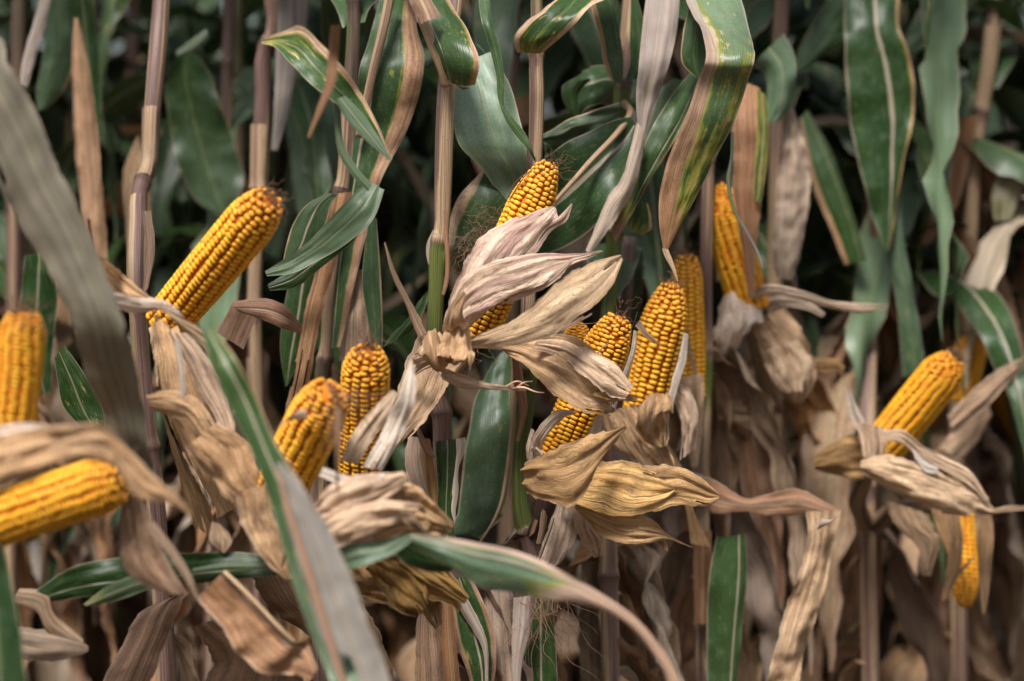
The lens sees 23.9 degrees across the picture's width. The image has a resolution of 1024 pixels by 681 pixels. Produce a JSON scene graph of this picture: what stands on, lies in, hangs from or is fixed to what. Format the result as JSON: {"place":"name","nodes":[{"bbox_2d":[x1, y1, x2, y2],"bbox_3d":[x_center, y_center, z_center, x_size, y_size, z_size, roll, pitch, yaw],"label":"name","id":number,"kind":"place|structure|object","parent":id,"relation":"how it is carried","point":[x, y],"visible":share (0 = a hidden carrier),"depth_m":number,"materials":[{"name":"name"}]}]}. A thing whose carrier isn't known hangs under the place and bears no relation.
{"place":"outdoors","nodes":[
{"label":"outdoors","id":0,"kind":"place"},
{"bbox_2d":[34,0,1023,117],"label":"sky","id":1,"kind":"structure","parent":0,"point":[118,47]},
{"bbox_2d":[961,27,1019,680],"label":"maize plant","id":2,"kind":"object","parent":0,"point":[964,72],"depth_m":5.06,"materials":[{"name":"green plant"}]},
{"label":"ground","id":3,"kind":"structure","parent":0,"visible":0},
{"bbox_2d":[0,171,6,210],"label":"maize plant","id":4,"kind":"object","parent":3,"relation":"on","point":[4,202],"depth_m":4.39,"materials":[{"name":"green plant"}]},
{"bbox_2d":[0,1,7,5],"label":"maize plant","id":5,"kind":"object","parent":3,"relation":"on","point":[3,3],"depth_m":4.22,"materials":[{"name":"green plant"}]},
{"bbox_2d":[0,22,60,157],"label":"maize plant","id":6,"kind":"object","parent":3,"relation":"on","point":[5,36],"visible":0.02,"depth_m":3.58,"materials":[{"name":"green plant"}]},
{"bbox_2d":[0,0,116,680],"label":"maize plant","id":7,"kind":"object","parent":3,"relation":"on","point":[71,44],"visible":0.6,"depth_m":3.00,"materials":[{"name":"brown plant"}]},
{"bbox_2d":[6,7,115,180],"bbox_3d":[-1.205,0.137,4.966,0.754,2.285,0.767,0,0,-40],"label":"maize plant","id":8,"kind":"object","parent":3,"relation":"on","point":[111,52],"depth_m":4.93,"materials":[{"name":"green plant"}]},
{"bbox_2d":[0,0,151,365],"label":"maize plant","id":9,"kind":"object","parent":3,"relation":"on","point":[1,315],"depth_m":3.64,"materials":[{"name":"green plant"}]},
{"bbox_2d":[0,0,161,545],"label":"maize plant","id":10,"kind":"object","parent":3,"relation":"on","point":[104,152],"visible":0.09,"depth_m":3.31,"materials":[{"name":"green plant"}]},
{"bbox_2d":[0,54,195,356],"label":"maize plant","id":11,"kind":"object","parent":3,"relation":"on","point":[164,262],"visible":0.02,"depth_m":3.59,"materials":[{"name":"green plant"}]},
{"bbox_2d":[0,0,197,680],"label":"maize plant","id":12,"kind":"object","parent":3,"relation":"on","point":[55,123],"visible":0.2,"depth_m":3.50,"materials":[{"name":"green plant"}]},
{"bbox_2d":[0,37,199,680],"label":"maize plant","id":13,"kind":"object","parent":3,"relation":"on","point":[109,471],"visible":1,"depth_m":2.10,"materials":[{"name":"beige plant"}]},
{"bbox_2d":[0,12,207,322],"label":"maize plant","id":14,"kind":"object","parent":3,"relation":"on","point":[204,216],"depth_m":4.63,"materials":[{"name":"green plant"}]},
{"bbox_2d":[31,0,247,638],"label":"maize plant","id":15,"kind":"object","parent":3,"relation":"on","point":[216,9],"visible":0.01,"depth_m":3.94,"materials":[{"name":"green plant"}]},
{"bbox_2d":[109,19,180,48],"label":"maize plant","id":16,"kind":"object","parent":3,"relation":"on","point":[114,43],"depth_m":5.50,"materials":[{"name":"green plant"}]},
{"bbox_2d":[5,1,330,680],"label":"maize plant","id":17,"kind":"object","parent":3,"relation":"on","point":[64,334],"visible":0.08,"depth_m":3.40,"materials":[{"name":"green plant"}]},
{"bbox_2d":[99,0,283,680],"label":"maize plant","id":18,"kind":"object","parent":3,"relation":"on","point":[206,154],"visible":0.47,"depth_m":3.06,"materials":[{"name":"green plant"}]},
{"bbox_2d":[98,0,292,680],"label":"maize plant","id":19,"kind":"object","parent":3,"relation":"on","point":[189,400],"visible":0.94,"depth_m":2.35,"materials":[{"name":"beige plant"}]},
{"bbox_2d":[40,0,379,680],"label":"maize plant","id":20,"kind":"object","parent":3,"relation":"on","point":[181,203],"visible":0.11,"depth_m":3.61,"materials":[{"name":"green plant"}]},
{"bbox_2d":[27,0,400,659],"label":"maize plant","id":21,"kind":"object","parent":3,"relation":"on","point":[127,618],"depth_m":3.85,"materials":[{"name":"green plant"}]},
{"bbox_2d":[150,0,338,680],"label":"maize plant","id":22,"kind":"object","parent":3,"relation":"on","point":[282,15],"visible":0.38,"depth_m":2.91,"materials":[{"name":"brown plant"}]},
{"bbox_2d":[26,0,492,680],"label":"maize plant","id":23,"kind":"object","parent":3,"relation":"on","point":[124,96],"visible":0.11,"depth_m":3.27,"materials":[{"name":"green plant"}]},
{"bbox_2d":[61,0,483,652],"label":"maize plant","id":24,"kind":"object","parent":3,"relation":"on","point":[165,178],"visible":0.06,"depth_m":3.44,"materials":[{"name":"green plant"}]},
{"bbox_2d":[166,0,405,244],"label":"maize plant","id":25,"kind":"object","parent":3,"relation":"on","point":[171,57],"depth_m":4.40,"materials":[{"name":"green plant"}]},
{"bbox_2d":[151,0,451,472],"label":"maize plant","id":26,"kind":"object","parent":3,"relation":"on","point":[210,4],"depth_m":3.80,"materials":[{"name":"green plant"}]},
{"bbox_2d":[66,0,571,647],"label":"maize plant","id":27,"kind":"object","parent":3,"relation":"on","point":[210,48],"visible":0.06,"depth_m":3.27,"materials":[{"name":"green plant"}]},
{"bbox_2d":[216,0,469,680],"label":"maize plant","id":28,"kind":"object","parent":3,"relation":"on","point":[364,73],"visible":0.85,"depth_m":2.41,"materials":[{"name":"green plant"}]},
{"bbox_2d":[15,328,679,680],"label":"maize plant","id":29,"kind":"object","parent":3,"relation":"on","point":[244,635],"visible":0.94,"depth_m":2.13,"materials":[{"name":"green plant"}]},
{"bbox_2d":[203,0,598,650],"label":"maize plant","id":30,"kind":"object","parent":3,"relation":"on","point":[491,536],"visible":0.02,"depth_m":3.64,"materials":[{"name":"green plant"}]},
{"bbox_2d":[255,0,605,656],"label":"maize plant","id":31,"kind":"object","parent":3,"relation":"on","point":[423,144],"visible":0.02,"depth_m":3.70,"materials":[{"name":"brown plant"}]},
{"bbox_2d":[361,53,584,445],"bbox_3d":[-0.140,0.111,4.094,0.665,2.338,0.676,0,0,-9],"label":"maize plant","id":32,"kind":"object","parent":3,"relation":"on","point":[404,442],"depth_m":3.80,"materials":[{"name":"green plant"}]},
{"bbox_2d":[194,0,767,680],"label":"maize plant","id":33,"kind":"object","parent":3,"relation":"on","point":[508,16],"visible":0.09,"depth_m":3.29,"materials":[{"name":"green plant"}]},
{"bbox_2d":[455,97,553,538],"bbox_3d":[-0.015,-0.008,5.024,1.156,2.579,0.688,0,0,6],"label":"maize plant","id":34,"kind":"object","parent":3,"relation":"on","point":[549,108],"visible":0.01,"depth_m":5.02,"materials":[{"name":"green plant"}]},
{"bbox_2d":[382,0,637,680],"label":"maize plant","id":35,"kind":"object","parent":3,"relation":"on","point":[505,266],"visible":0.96,"depth_m":2.48,"materials":[{"name":"beige plant"}]},
{"bbox_2d":[458,504,579,680],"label":"maize plant","id":36,"kind":"object","parent":3,"relation":"on","point":[576,661],"depth_m":4.20,"materials":[{"name":"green plant"}]},
{"bbox_2d":[449,0,718,680],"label":"maize plant","id":37,"kind":"object","parent":3,"relation":"on","point":[551,463],"visible":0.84,"depth_m":2.56,"materials":[{"name":"green plant"}]},
{"bbox_2d":[396,42,796,652],"bbox_3d":[0.127,0.133,3.629,0.653,2.294,0.663,0,0,-29],"label":"maize plant","id":38,"kind":"object","parent":3,"relation":"on","point":[579,59],"visible":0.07,"depth_m":3.47,"materials":[{"name":"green plant"}]},
{"bbox_2d":[382,0,861,680],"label":"maize plant","id":39,"kind":"object","parent":3,"relation":"on","point":[402,242],"visible":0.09,"depth_m":3.34,"materials":[{"name":"green plant"}]},
{"bbox_2d":[537,0,763,680],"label":"maize plant","id":40,"kind":"object","parent":3,"relation":"on","point":[616,164],"visible":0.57,"depth_m":2.64,"materials":[{"name":"green plant"}]},
{"bbox_2d":[461,0,840,680],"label":"maize plant","id":41,"kind":"object","parent":3,"relation":"on","point":[707,590],"visible":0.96,"depth_m":2.81,"materials":[{"name":"beige plant"}]},
{"bbox_2d":[542,58,810,680],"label":"maize plant","id":42,"kind":"object","parent":3,"relation":"on","point":[592,310],"depth_m":4.13,"materials":[{"name":"green plant"}]},
{"bbox_2d":[382,0,1003,680],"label":"maize plant","id":43,"kind":"object","parent":3,"relation":"on","point":[844,286],"visible":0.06,"depth_m":3.26,"materials":[{"name":"green plant"}]},
{"bbox_2d":[554,60,915,636],"bbox_3d":[0.380,0.095,3.678,0.840,2.370,0.684,0,0,43],"label":"maize plant","id":44,"kind":"object","parent":3,"relation":"on","point":[821,323],"visible":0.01,"depth_m":3.52,"materials":[{"name":"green plant"}]},
{"bbox_2d":[596,66,917,680],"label":"maize plant","id":45,"kind":"object","parent":3,"relation":"on","point":[724,154],"depth_m":3.98,"materials":[{"name":"green plant"}]},
{"bbox_2d":[693,0,887,680],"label":"maize plant","id":46,"kind":"object","parent":3,"relation":"on","point":[758,327],"visible":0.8,"depth_m":2.94,"materials":[{"name":"brown plant"}]},
{"bbox_2d":[577,0,1018,678],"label":"maize plant","id":47,"kind":"object","parent":3,"relation":"on","point":[825,80],"visible":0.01,"depth_m":3.44,"materials":[{"name":"green plant"}]},
{"bbox_2d":[646,0,1023,680],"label":"maize plant","id":48,"kind":"object","parent":3,"relation":"on","point":[988,314],"visible":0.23,"depth_m":3.08,"materials":[{"name":"brown plant"}]},
{"bbox_2d":[679,0,1023,680],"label":"maize plant","id":49,"kind":"object","parent":3,"relation":"on","point":[950,30],"visible":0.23,"depth_m":3.13,"materials":[{"name":"green plant"}]},
{"bbox_2d":[761,0,1023,680],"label":"maize plant","id":50,"kind":"object","parent":3,"relation":"on","point":[874,134],"visible":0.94,"depth_m":3.00,"materials":[{"name":"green plant"}]},
{"bbox_2d":[807,12,989,648],"bbox_3d":[0.595,0.066,4.104,0.634,2.432,0.933,0,0,15],"label":"maize plant","id":51,"kind":"object","parent":3,"relation":"on","point":[887,619],"visible":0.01,"depth_m":4.13,"materials":[{"name":"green plant"}]},
{"bbox_2d":[900,2,902,20],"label":"maize plant","id":52,"kind":"object","parent":3,"relation":"on","point":[901,4],"depth_m":5.20,"materials":[{"name":"green plant"}]},
{"bbox_2d":[788,0,1017,644],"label":"maize plant","id":53,"kind":"object","parent":3,"relation":"on","point":[800,13],"visible":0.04,"depth_m":3.57,"materials":[{"name":"green plant"}]},
{"bbox_2d":[810,11,1011,653],"bbox_3d":[0.910,0.055,4.641,0.698,2.453,0.709,0,0,-40],"label":"maize plant","id":54,"kind":"object","parent":3,"relation":"on","point":[966,54],"depth_m":4.64,"materials":[{"name":"green plant"}]},
{"bbox_2d":[802,51,1023,482],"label":"maize plant","id":55,"kind":"object","parent":3,"relation":"on","point":[993,125],"depth_m":3.96,"materials":[{"name":"green plant"}]},
{"bbox_2d":[848,0,1023,387],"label":"maize plant","id":56,"kind":"object","parent":3,"relation":"on","point":[986,270],"visible":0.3,"depth_m":3.16,"materials":[{"name":"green plant"}]},
{"bbox_2d":[861,15,1023,644],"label":"maize plant","id":57,"kind":"object","parent":3,"relation":"on","point":[1003,419],"visible":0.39,"depth_m":3.73,"materials":[{"name":"brown plant"}]},
{"bbox_2d":[876,0,1023,680],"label":"maize plant","id":58,"kind":"object","parent":3,"relation":"on","point":[976,182],"visible":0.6,"depth_m":3.17,"materials":[{"name":"green plant"}]},
{"bbox_2d":[923,2,1023,672],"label":"maize plant","id":59,"kind":"object","parent":3,"relation":"on","point":[1000,648],"visible":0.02,"depth_m":4.25,"materials":[{"name":"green plant"}]},
{"bbox_2d":[968,59,1017,358],"bbox_3d":[1.080,-0.045,3.849,0.708,2.653,1.190,0,0,-15],"label":"maize plant","id":60,"kind":"object","parent":3,"relation":"on","point":[1010,126],"visible":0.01,"depth_m":3.84,"materials":[{"name":"green plant"}]},
{"bbox_2d":[999,0,1023,680],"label":"maize plant","id":61,"kind":"object","parent":3,"relation":"on","point":[1020,619],"visible":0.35,"depth_m":3.33,"materials":[{"name":"brown plant"}]},
{"bbox_2d":[1004,38,1021,672],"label":"maize plant","id":62,"kind":"object","parent":3,"relation":"on","point":[1008,41],"visible":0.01,"depth_m":4.86,"materials":[{"name":"green plant"}]},
{"bbox_2d":[1009,14,1023,680],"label":"maize plant","id":63,"kind":"object","parent":3,"relation":"on","point":[1022,17],"visible":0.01,"depth_m":4.63,"materials":[{"name":"green plant"}]}
]}

